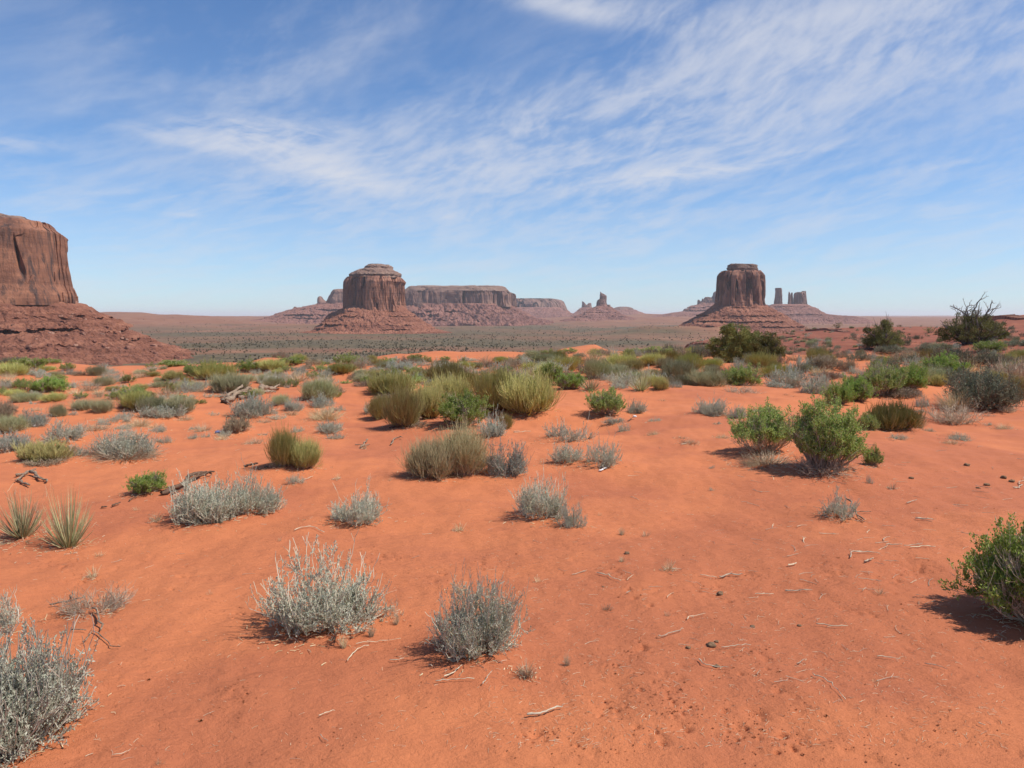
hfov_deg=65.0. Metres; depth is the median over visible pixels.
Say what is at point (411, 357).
green shrub
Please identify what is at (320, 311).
stepped mesa
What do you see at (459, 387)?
broom shrub
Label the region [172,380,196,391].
pale shrub
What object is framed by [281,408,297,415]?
straw clump
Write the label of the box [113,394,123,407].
straw clump
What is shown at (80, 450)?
sagebrush
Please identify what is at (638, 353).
sagebrush
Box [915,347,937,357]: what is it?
broom shrub
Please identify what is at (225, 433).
sagebrush
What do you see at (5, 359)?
dark shrub
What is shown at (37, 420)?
sagebrush
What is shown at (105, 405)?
pale shrub
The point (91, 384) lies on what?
sagebrush
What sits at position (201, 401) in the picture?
green shrub
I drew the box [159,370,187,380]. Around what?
broom shrub
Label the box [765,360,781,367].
broom shrub
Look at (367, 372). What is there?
broom shrub
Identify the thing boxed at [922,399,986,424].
dead brush
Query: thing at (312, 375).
green shrub
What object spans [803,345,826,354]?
pale shrub
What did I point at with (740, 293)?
square butte
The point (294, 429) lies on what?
sagebrush
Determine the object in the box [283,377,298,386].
green shrub
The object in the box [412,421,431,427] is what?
brown shrub
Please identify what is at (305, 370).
sagebrush
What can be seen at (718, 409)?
sagebrush
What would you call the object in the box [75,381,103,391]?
straw clump
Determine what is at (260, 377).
pale shrub
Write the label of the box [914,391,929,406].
sagebrush
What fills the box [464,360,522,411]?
broom shrub
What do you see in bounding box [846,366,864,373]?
sagebrush
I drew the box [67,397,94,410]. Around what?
pale shrub
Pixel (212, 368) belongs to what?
broom shrub
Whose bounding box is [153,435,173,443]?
sagebrush
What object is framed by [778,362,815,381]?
sagebrush
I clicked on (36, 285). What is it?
mesa
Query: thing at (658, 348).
green shrub
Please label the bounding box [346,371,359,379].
brown shrub
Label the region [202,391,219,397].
sagebrush
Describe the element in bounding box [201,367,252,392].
pale shrub
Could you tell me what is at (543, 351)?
green shrub
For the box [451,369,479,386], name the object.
broom shrub
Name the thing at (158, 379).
pale shrub
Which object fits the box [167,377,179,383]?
sagebrush
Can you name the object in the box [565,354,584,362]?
broom shrub
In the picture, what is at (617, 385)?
sagebrush
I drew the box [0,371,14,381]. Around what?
straw clump
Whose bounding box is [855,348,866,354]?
pale shrub
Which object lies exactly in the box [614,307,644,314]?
mesa
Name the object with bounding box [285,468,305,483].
sagebrush
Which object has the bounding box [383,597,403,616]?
sagebrush
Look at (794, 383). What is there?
brown shrub
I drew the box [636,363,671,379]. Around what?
sagebrush
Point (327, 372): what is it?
sagebrush
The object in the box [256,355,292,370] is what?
broom shrub
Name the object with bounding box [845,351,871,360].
dark shrub
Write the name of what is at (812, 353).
broom shrub
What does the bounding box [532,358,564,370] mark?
pale shrub
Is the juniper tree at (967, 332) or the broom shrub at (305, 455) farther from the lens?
the juniper tree at (967, 332)
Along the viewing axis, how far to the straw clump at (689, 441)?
10.02 m
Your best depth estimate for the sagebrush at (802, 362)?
22.84 m
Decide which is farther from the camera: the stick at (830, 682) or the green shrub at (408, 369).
the green shrub at (408, 369)
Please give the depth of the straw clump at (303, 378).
20.13 m
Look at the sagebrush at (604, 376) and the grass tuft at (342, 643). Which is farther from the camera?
the sagebrush at (604, 376)
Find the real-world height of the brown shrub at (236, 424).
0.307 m
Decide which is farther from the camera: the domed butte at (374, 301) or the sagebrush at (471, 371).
the domed butte at (374, 301)
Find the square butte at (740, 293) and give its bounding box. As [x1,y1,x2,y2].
[678,263,809,334]
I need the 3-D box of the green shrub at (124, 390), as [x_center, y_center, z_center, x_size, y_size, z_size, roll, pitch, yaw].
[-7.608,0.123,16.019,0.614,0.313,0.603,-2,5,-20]
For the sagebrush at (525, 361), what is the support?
on the ground
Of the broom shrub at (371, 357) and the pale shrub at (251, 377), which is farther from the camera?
the broom shrub at (371, 357)
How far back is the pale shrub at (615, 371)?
22.62 m
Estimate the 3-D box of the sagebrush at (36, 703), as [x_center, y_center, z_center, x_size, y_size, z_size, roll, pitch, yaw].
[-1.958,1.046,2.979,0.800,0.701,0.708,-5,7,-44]
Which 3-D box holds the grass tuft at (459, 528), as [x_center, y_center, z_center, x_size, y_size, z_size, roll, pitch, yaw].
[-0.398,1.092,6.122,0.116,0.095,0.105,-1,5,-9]
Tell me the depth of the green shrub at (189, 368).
21.34 m
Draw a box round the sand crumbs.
[18,482,1010,767]
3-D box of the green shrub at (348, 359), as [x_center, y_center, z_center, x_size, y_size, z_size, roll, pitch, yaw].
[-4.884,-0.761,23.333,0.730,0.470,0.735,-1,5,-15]
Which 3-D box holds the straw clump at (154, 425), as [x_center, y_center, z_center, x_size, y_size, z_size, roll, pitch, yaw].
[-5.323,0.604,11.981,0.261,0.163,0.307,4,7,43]
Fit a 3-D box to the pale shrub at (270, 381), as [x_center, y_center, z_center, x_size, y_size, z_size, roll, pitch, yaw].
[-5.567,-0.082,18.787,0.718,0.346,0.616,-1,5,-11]
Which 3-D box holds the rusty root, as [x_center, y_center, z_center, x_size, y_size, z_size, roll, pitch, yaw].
[-1.413,0.545,12.054,0.489,0.100,1.137,1,5,12]
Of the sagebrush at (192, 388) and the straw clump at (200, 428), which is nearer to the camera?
the straw clump at (200, 428)
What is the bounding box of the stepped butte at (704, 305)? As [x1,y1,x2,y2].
[651,291,767,316]
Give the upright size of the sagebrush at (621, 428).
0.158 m
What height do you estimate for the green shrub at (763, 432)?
0.666 m
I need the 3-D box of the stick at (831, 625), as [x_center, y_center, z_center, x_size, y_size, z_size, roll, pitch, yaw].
[1.650,1.240,4.140,0.156,0.014,0.021,2,5,20]
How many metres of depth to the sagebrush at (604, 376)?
22.36 m
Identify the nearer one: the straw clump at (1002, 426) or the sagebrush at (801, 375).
the straw clump at (1002, 426)
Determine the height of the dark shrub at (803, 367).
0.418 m
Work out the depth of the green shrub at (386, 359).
28.55 m
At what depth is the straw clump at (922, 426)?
11.85 m
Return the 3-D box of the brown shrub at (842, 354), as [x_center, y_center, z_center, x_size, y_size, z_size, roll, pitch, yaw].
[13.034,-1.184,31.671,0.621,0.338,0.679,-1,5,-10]
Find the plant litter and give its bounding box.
[0,407,1023,761]
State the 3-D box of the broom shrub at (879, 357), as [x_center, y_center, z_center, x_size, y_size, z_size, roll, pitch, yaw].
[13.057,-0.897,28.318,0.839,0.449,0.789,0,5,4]
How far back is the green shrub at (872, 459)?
8.31 m
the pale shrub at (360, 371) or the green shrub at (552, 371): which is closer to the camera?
the green shrub at (552, 371)
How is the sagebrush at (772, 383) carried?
on the ground
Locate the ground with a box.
[0,312,1023,767]
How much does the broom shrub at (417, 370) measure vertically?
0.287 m
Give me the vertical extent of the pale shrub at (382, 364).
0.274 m
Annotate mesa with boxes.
[0,213,194,365]
[251,289,342,323]
[405,285,553,325]
[516,298,573,317]
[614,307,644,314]
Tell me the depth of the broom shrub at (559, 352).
28.63 m
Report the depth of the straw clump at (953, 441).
10.30 m
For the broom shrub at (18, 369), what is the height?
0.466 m
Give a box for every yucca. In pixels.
[0,483,46,546]
[36,485,98,552]
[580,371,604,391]
[625,372,654,392]
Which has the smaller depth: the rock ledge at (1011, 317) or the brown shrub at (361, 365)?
the brown shrub at (361, 365)
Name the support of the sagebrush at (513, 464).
on the ground
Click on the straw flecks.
(699, 678)
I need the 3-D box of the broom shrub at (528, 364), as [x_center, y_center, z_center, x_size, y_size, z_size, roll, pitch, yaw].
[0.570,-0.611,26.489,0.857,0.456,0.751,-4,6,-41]
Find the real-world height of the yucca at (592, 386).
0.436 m
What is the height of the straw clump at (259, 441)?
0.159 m
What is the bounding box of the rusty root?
[389,416,426,427]
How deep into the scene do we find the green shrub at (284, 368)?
22.12 m
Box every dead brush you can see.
[46,581,137,621]
[722,384,766,393]
[780,454,861,478]
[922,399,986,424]
[986,351,1023,378]
[995,404,1020,412]
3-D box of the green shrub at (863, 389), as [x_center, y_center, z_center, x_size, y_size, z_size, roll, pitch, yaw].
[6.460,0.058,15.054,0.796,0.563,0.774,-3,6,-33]
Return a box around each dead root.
[101,492,150,507]
[160,462,257,494]
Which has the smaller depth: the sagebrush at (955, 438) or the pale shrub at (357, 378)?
the sagebrush at (955, 438)
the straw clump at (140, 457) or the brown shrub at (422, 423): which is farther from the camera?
the brown shrub at (422, 423)
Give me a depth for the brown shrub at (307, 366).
22.59 m
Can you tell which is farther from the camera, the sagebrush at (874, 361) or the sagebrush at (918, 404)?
the sagebrush at (874, 361)
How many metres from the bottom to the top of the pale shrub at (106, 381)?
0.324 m
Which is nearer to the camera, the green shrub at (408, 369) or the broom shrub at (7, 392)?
the broom shrub at (7, 392)
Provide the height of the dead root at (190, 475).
0.085 m
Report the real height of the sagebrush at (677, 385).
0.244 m
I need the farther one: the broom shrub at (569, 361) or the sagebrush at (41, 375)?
the broom shrub at (569, 361)
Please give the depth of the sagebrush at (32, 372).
21.11 m
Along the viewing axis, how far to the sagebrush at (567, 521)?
6.15 m
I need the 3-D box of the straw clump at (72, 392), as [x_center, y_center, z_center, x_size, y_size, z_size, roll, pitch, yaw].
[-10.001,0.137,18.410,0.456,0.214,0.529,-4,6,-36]
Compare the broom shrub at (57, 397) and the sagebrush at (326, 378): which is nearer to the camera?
the broom shrub at (57, 397)
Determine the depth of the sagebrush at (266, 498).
6.58 m
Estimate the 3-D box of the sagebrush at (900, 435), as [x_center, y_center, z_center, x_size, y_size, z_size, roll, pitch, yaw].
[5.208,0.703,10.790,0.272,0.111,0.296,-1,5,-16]
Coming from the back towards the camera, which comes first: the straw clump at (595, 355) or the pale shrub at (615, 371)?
the straw clump at (595, 355)
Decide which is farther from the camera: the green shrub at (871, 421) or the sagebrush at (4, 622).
the green shrub at (871, 421)
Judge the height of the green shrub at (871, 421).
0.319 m
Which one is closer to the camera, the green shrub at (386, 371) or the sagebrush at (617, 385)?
the sagebrush at (617, 385)
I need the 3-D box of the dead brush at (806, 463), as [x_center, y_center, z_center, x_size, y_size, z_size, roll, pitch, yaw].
[3.057,0.768,7.937,0.791,0.220,0.786,2,5,25]
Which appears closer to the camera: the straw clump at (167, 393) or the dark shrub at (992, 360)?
the straw clump at (167, 393)
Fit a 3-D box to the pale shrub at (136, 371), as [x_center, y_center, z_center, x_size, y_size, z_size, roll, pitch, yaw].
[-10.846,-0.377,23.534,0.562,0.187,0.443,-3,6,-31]
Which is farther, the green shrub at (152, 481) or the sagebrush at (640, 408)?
the sagebrush at (640, 408)
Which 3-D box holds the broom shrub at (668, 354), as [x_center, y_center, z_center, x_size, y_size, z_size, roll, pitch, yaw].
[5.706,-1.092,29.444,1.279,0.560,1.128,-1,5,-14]
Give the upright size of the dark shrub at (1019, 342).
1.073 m
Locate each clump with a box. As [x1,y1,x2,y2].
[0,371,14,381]
[1,369,16,376]
[19,456,70,466]
[66,387,82,393]
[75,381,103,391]
[81,437,169,463]
[83,422,112,430]
[89,389,107,394]
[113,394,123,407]
[122,415,152,427]
[132,369,151,377]
[147,422,162,428]
[151,384,181,397]
[176,414,192,420]
[192,422,212,431]
[214,433,230,440]
[244,435,263,443]
[280,366,309,381]
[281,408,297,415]
[304,401,346,420]
[305,373,337,384]
[477,355,495,364]
[582,350,607,361]
[681,436,696,444]
[716,432,730,438]
[733,448,799,468]
[787,352,804,360]
[808,366,832,373]
[913,409,928,428]
[930,389,982,411]
[943,439,958,443]
[959,359,991,373]
[989,422,1012,429]
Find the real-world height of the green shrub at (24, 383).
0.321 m
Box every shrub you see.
[0,356,25,362]
[0,359,30,375]
[0,386,6,392]
[0,388,25,395]
[0,399,20,416]
[0,410,34,432]
[6,390,47,402]
[10,356,48,367]
[11,378,36,389]
[11,437,76,462]
[26,375,71,391]
[36,365,57,370]
[37,391,69,401]
[43,357,64,363]
[47,371,62,375]
[47,401,68,416]
[52,372,67,378]
[59,362,75,370]
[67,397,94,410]
[72,370,86,375]
[73,391,87,397]
[82,362,107,375]
[86,396,116,412]
[90,374,116,385]
[93,390,103,397]
[102,391,125,398]
[104,385,120,390]
[114,388,154,408]
[117,383,146,395]
[119,372,137,382]
[122,469,169,493]
[130,383,148,388]
[132,369,149,374]
[132,393,167,410]
[143,370,162,376]
[149,381,169,387]
[153,359,189,366]
[153,377,165,381]
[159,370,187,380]
[159,380,176,392]
[160,390,201,412]
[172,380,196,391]
[184,362,201,374]
[190,357,238,378]
[193,399,206,403]
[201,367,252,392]
[220,413,253,432]
[235,355,258,370]
[240,388,256,397]
[242,373,256,381]
[248,387,265,394]
[252,370,276,382]
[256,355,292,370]
[261,374,288,386]
[263,414,302,466]
[267,393,294,404]
[269,350,289,357]
[271,367,284,374]
[275,355,305,364]
[277,363,296,371]
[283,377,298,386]
[285,435,324,468]
[290,354,308,359]
[296,374,342,400]
[300,363,312,368]
[303,358,320,364]
[306,370,320,377]
[310,364,327,371]
[324,362,358,373]
[333,351,355,364]
[337,385,346,392]
[345,362,366,368]
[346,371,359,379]
[349,372,372,381]
[351,368,369,372]
[352,380,368,386]
[360,376,370,382]
[364,368,382,377]
[364,391,393,419]
[365,367,420,394]
[366,354,377,360]
[369,356,384,364]
[372,361,387,367]
[377,356,396,361]
[378,380,428,426]
[380,363,402,376]
[395,428,458,480]
[396,356,416,363]
[398,372,427,384]
[403,364,422,372]
[406,354,421,359]
[407,376,451,418]
[408,368,426,375]
[412,357,424,362]
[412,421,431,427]
[420,356,468,381]
[424,368,474,403]
[429,358,451,366]
[430,411,496,476]
[433,387,495,424]
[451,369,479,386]
[454,359,474,369]
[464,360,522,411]
[469,361,485,368]
[483,361,493,367]
[491,356,514,362]
[495,355,566,415]
[497,410,514,429]
[500,355,524,369]
[518,360,538,370]
[522,348,540,357]
[526,350,555,361]
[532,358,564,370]
[533,358,563,384]
[540,348,553,352]
[545,353,565,363]
[546,349,568,358]
[550,353,581,370]
[554,368,587,389]
[560,347,576,353]
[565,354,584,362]
[573,352,586,356]
[576,363,585,371]
[580,355,612,377]
[583,386,626,415]
[587,348,603,353]
[596,348,610,355]
[603,350,639,366]
[607,367,626,375]
[608,363,635,372]
[614,357,649,370]
[614,367,658,384]
[620,347,634,355]
[625,347,643,352]
[636,350,666,364]
[640,373,668,386]
[642,345,672,351]
[643,368,660,374]
[645,347,665,354]
[650,349,684,360]
[651,376,669,389]
[653,356,674,366]
[656,356,698,377]
[662,342,675,349]
[664,372,690,385]
[673,350,706,370]
[684,364,734,386]
[688,339,711,356]
[703,357,728,366]
[703,363,721,372]
[721,360,764,385]
[727,396,797,453]
[742,348,779,366]
[758,361,796,376]
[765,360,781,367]
[772,353,788,363]
[784,385,873,468]
[787,379,801,387]
[793,360,807,373]
[802,363,819,370]
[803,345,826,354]
[804,343,833,361]
[806,352,849,368]
[818,369,840,379]
[825,378,859,403]
[834,351,849,357]
[836,372,878,401]
[838,358,860,370]
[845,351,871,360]
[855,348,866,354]
[856,356,909,395]
[857,409,880,430]
[861,442,884,466]
[866,394,929,430]
[870,356,907,369]
[872,344,906,353]
[872,354,893,362]
[874,386,922,397]
[888,358,930,388]
[890,349,910,361]
[896,351,919,362]
[902,349,919,355]
[913,340,939,351]
[914,362,956,379]
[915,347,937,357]
[919,350,973,375]
[923,327,935,332]
[925,338,988,366]
[926,372,951,386]
[931,341,952,348]
[937,512,1023,621]
[941,357,1023,410]
[942,343,954,348]
[945,366,990,385]
[969,339,1008,351]
[971,348,1010,367]
[987,368,1014,382]
[995,352,1020,358]
[996,358,1023,375]
[1000,369,1023,397]
[1002,336,1023,346]
[1007,348,1023,357]
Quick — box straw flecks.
[17,464,1015,753]
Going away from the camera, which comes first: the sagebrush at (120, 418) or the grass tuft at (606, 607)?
the grass tuft at (606, 607)
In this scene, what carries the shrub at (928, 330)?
on the ground
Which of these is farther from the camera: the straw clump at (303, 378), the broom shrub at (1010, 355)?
the broom shrub at (1010, 355)
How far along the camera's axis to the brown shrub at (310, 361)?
23.32 m
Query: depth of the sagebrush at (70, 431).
10.48 m
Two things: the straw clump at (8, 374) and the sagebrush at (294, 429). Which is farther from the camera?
the straw clump at (8, 374)
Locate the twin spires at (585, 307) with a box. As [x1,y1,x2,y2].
[568,301,591,316]
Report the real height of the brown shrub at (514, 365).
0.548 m
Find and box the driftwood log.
[259,383,279,392]
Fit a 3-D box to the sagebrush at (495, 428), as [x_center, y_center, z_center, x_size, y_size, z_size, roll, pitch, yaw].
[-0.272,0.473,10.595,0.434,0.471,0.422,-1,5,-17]
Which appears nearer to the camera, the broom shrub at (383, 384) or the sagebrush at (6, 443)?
the sagebrush at (6, 443)
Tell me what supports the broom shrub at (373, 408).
on the ground
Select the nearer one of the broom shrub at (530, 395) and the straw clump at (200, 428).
the straw clump at (200, 428)
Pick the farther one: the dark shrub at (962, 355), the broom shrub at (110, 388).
the dark shrub at (962, 355)
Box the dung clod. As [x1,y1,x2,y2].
[706,642,715,647]
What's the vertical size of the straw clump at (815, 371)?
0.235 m
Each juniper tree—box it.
[702,313,762,362]
[743,331,786,357]
[862,314,905,348]
[934,291,1013,344]
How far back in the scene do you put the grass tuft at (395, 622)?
4.21 m
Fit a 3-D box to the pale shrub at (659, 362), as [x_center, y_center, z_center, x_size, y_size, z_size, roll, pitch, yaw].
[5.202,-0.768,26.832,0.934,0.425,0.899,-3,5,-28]
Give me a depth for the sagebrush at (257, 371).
22.32 m
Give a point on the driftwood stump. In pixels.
(228, 398)
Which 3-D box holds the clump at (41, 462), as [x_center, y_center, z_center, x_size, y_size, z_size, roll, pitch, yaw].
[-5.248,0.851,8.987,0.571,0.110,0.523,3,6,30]
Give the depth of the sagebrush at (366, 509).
6.27 m
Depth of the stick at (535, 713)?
3.25 m
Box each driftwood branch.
[15,468,47,485]
[355,439,369,447]
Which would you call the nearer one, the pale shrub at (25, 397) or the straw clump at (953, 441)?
the straw clump at (953, 441)
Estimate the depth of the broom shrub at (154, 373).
21.85 m
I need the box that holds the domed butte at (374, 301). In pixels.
[300,264,451,333]
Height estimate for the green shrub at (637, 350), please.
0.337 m
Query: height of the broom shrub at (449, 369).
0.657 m
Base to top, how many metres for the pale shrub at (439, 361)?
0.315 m
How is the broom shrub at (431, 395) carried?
on the ground
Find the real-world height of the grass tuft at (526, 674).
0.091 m
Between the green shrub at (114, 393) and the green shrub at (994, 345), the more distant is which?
the green shrub at (994, 345)
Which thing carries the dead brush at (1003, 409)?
on the ground
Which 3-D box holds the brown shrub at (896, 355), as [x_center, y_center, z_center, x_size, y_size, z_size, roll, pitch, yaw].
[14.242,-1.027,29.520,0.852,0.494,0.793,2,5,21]
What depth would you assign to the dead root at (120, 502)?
6.83 m
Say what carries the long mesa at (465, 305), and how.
on the ground
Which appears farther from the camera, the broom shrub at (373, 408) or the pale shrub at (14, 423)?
the broom shrub at (373, 408)
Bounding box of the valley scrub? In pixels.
[117,316,832,363]
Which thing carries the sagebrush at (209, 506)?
on the ground
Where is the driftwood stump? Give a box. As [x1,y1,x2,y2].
[220,384,254,403]
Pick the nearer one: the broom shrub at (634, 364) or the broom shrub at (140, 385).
the broom shrub at (140, 385)
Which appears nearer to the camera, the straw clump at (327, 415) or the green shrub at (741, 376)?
the straw clump at (327, 415)
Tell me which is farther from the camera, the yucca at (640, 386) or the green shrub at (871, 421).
the yucca at (640, 386)
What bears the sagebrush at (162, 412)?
on the ground
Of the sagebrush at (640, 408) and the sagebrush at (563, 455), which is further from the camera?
the sagebrush at (640, 408)
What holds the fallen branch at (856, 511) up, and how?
on the ground
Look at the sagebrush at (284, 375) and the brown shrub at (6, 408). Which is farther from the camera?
the sagebrush at (284, 375)
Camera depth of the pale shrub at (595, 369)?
22.70 m
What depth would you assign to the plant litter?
7.20 m
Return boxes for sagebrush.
[0,379,13,388]
[0,427,37,452]
[0,586,27,636]
[0,602,100,767]
[17,405,51,426]
[25,366,48,375]
[34,368,51,377]
[39,415,90,442]
[58,366,76,374]
[65,380,79,387]
[65,440,91,456]
[80,379,98,385]
[85,422,163,459]
[100,368,121,378]
[109,411,132,421]
[114,423,132,429]
[116,408,134,417]
[118,425,135,435]
[133,400,187,417]
[147,424,166,432]
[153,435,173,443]
[163,463,250,525]
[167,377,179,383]
[173,375,208,393]
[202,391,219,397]
[214,429,232,436]
[220,457,288,515]
[228,391,277,418]
[245,530,392,638]
[250,368,263,373]
[255,371,286,384]
[267,413,286,419]
[278,369,297,380]
[281,396,304,411]
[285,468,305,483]
[288,367,303,375]
[292,366,309,372]
[292,426,304,432]
[305,390,337,407]
[309,373,338,382]
[312,365,336,376]
[315,419,344,433]
[327,432,344,438]
[327,476,390,526]
[329,406,345,410]
[353,349,373,365]
[365,365,386,371]
[381,356,426,369]
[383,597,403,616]
[416,359,432,365]
[424,558,535,662]
[468,363,478,373]
[476,402,506,438]
[480,421,534,477]
[483,360,509,370]
[507,465,569,522]
[517,354,540,364]
[541,410,598,441]
[546,436,587,463]
[551,359,572,371]
[554,498,587,527]
[586,429,622,468]
[593,370,617,380]
[602,414,624,423]
[605,368,639,386]
[611,380,627,388]
[617,423,630,431]
[626,396,647,413]
[629,347,646,355]
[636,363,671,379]
[667,377,683,387]
[691,390,734,415]
[725,402,746,418]
[730,358,748,368]
[763,378,798,388]
[764,363,800,383]
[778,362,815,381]
[792,356,812,366]
[796,369,838,393]
[808,368,830,382]
[818,486,859,521]
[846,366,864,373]
[857,351,877,359]
[865,355,889,366]
[890,434,908,440]
[901,354,928,365]
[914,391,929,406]
[945,433,974,440]
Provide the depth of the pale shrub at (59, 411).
12.63 m
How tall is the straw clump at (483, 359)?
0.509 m
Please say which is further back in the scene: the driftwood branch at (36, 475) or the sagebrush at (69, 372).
the sagebrush at (69, 372)
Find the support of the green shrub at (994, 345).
on the ground
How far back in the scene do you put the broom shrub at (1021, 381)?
15.58 m
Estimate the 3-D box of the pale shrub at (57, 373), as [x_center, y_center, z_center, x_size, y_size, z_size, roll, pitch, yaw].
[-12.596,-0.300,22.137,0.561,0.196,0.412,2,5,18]
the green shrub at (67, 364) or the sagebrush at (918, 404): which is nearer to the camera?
the sagebrush at (918, 404)
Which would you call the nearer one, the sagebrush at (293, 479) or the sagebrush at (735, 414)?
the sagebrush at (293, 479)
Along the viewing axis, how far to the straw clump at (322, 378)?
18.03 m
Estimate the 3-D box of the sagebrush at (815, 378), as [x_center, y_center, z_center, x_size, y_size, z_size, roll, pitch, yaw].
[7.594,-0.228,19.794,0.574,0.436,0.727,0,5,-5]
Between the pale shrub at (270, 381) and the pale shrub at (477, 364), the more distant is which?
the pale shrub at (477, 364)
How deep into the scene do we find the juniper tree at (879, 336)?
75.93 m
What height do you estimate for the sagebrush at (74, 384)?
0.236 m
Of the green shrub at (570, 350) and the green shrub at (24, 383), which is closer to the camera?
the green shrub at (24, 383)
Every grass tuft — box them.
[84,566,99,578]
[149,512,162,521]
[338,632,348,648]
[366,622,376,636]
[391,613,400,624]
[453,524,465,530]
[514,659,539,678]
[563,655,570,665]
[602,604,613,610]
[662,558,676,571]
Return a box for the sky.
[0,0,1023,315]
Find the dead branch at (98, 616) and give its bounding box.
[49,590,119,646]
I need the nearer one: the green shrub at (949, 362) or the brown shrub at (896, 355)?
the green shrub at (949, 362)
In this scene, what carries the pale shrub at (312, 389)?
on the ground
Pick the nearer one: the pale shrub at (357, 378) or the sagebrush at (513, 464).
the sagebrush at (513, 464)
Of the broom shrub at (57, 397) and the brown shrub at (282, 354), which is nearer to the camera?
the broom shrub at (57, 397)
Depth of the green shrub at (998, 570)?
4.33 m
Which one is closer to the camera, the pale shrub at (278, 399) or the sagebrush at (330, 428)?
the sagebrush at (330, 428)
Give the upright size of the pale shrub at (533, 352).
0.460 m
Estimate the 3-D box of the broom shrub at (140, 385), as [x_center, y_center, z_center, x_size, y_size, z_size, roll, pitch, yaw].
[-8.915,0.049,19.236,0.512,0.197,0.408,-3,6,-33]
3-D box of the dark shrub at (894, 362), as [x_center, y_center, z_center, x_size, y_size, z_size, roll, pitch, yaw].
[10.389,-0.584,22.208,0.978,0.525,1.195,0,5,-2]
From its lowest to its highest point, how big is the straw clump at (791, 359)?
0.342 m
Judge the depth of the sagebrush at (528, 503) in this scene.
6.38 m
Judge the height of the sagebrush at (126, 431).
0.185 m
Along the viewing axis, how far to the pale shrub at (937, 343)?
76.50 m
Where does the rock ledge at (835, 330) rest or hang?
on the ground
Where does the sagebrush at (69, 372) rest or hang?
on the ground
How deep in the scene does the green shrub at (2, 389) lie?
17.77 m
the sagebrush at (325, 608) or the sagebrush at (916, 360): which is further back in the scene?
the sagebrush at (916, 360)
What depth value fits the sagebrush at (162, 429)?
11.59 m
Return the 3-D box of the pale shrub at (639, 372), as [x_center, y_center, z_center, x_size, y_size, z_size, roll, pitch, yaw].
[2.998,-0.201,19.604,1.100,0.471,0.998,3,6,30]
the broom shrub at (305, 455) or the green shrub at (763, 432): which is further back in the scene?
the green shrub at (763, 432)
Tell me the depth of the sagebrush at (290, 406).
13.88 m
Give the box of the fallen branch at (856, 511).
[845,498,870,521]
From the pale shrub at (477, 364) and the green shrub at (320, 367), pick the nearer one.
the green shrub at (320, 367)
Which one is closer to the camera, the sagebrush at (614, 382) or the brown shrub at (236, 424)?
the brown shrub at (236, 424)
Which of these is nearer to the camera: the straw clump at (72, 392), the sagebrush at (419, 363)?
the straw clump at (72, 392)
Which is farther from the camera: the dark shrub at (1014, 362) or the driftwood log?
the dark shrub at (1014, 362)
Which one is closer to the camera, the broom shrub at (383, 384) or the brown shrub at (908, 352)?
the broom shrub at (383, 384)
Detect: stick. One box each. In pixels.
[435,677,474,680]
[527,705,562,714]
[813,673,845,699]
[816,623,846,625]
[850,551,879,557]
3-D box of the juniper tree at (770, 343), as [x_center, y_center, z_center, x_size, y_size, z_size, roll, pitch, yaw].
[8.975,-1.264,28.569,1.555,1.280,1.156,0,5,0]
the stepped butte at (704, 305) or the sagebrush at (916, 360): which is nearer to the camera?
the sagebrush at (916, 360)
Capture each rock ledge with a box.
[805,328,849,331]
[988,314,1023,321]
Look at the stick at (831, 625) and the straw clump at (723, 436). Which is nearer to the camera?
the stick at (831, 625)
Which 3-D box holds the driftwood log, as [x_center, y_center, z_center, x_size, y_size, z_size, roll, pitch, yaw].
[-5.174,0.069,17.193,0.357,0.260,2.256,-1,5,-12]
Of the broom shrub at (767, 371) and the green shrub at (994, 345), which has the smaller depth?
the broom shrub at (767, 371)
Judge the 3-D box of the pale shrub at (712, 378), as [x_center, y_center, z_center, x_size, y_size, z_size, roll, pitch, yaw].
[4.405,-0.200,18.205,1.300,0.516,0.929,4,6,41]
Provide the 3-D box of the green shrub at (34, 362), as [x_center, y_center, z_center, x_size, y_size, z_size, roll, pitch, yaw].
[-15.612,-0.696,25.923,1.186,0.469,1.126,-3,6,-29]
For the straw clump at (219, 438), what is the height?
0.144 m
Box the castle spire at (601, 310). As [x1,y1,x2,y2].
[559,292,636,321]
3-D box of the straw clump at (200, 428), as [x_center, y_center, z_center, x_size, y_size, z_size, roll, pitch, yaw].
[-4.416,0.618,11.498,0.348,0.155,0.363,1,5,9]
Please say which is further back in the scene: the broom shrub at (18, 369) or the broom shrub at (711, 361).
the broom shrub at (711, 361)
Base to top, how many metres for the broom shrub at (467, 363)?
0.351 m
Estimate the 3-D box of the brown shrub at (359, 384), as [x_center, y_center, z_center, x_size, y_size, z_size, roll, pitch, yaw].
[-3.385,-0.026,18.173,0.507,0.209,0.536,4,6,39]
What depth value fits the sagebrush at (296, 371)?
21.18 m
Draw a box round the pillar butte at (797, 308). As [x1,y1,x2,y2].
[768,288,874,323]
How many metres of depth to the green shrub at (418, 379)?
17.47 m
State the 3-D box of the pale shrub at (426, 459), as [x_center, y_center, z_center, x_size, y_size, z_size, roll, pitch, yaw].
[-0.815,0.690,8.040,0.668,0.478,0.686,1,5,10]
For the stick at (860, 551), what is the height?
0.023 m
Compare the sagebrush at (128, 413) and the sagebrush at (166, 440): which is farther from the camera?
the sagebrush at (128, 413)
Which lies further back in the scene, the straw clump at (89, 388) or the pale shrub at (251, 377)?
the pale shrub at (251, 377)
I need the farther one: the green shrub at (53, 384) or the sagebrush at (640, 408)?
the green shrub at (53, 384)
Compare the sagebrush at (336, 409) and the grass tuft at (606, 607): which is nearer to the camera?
the grass tuft at (606, 607)
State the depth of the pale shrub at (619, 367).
23.26 m

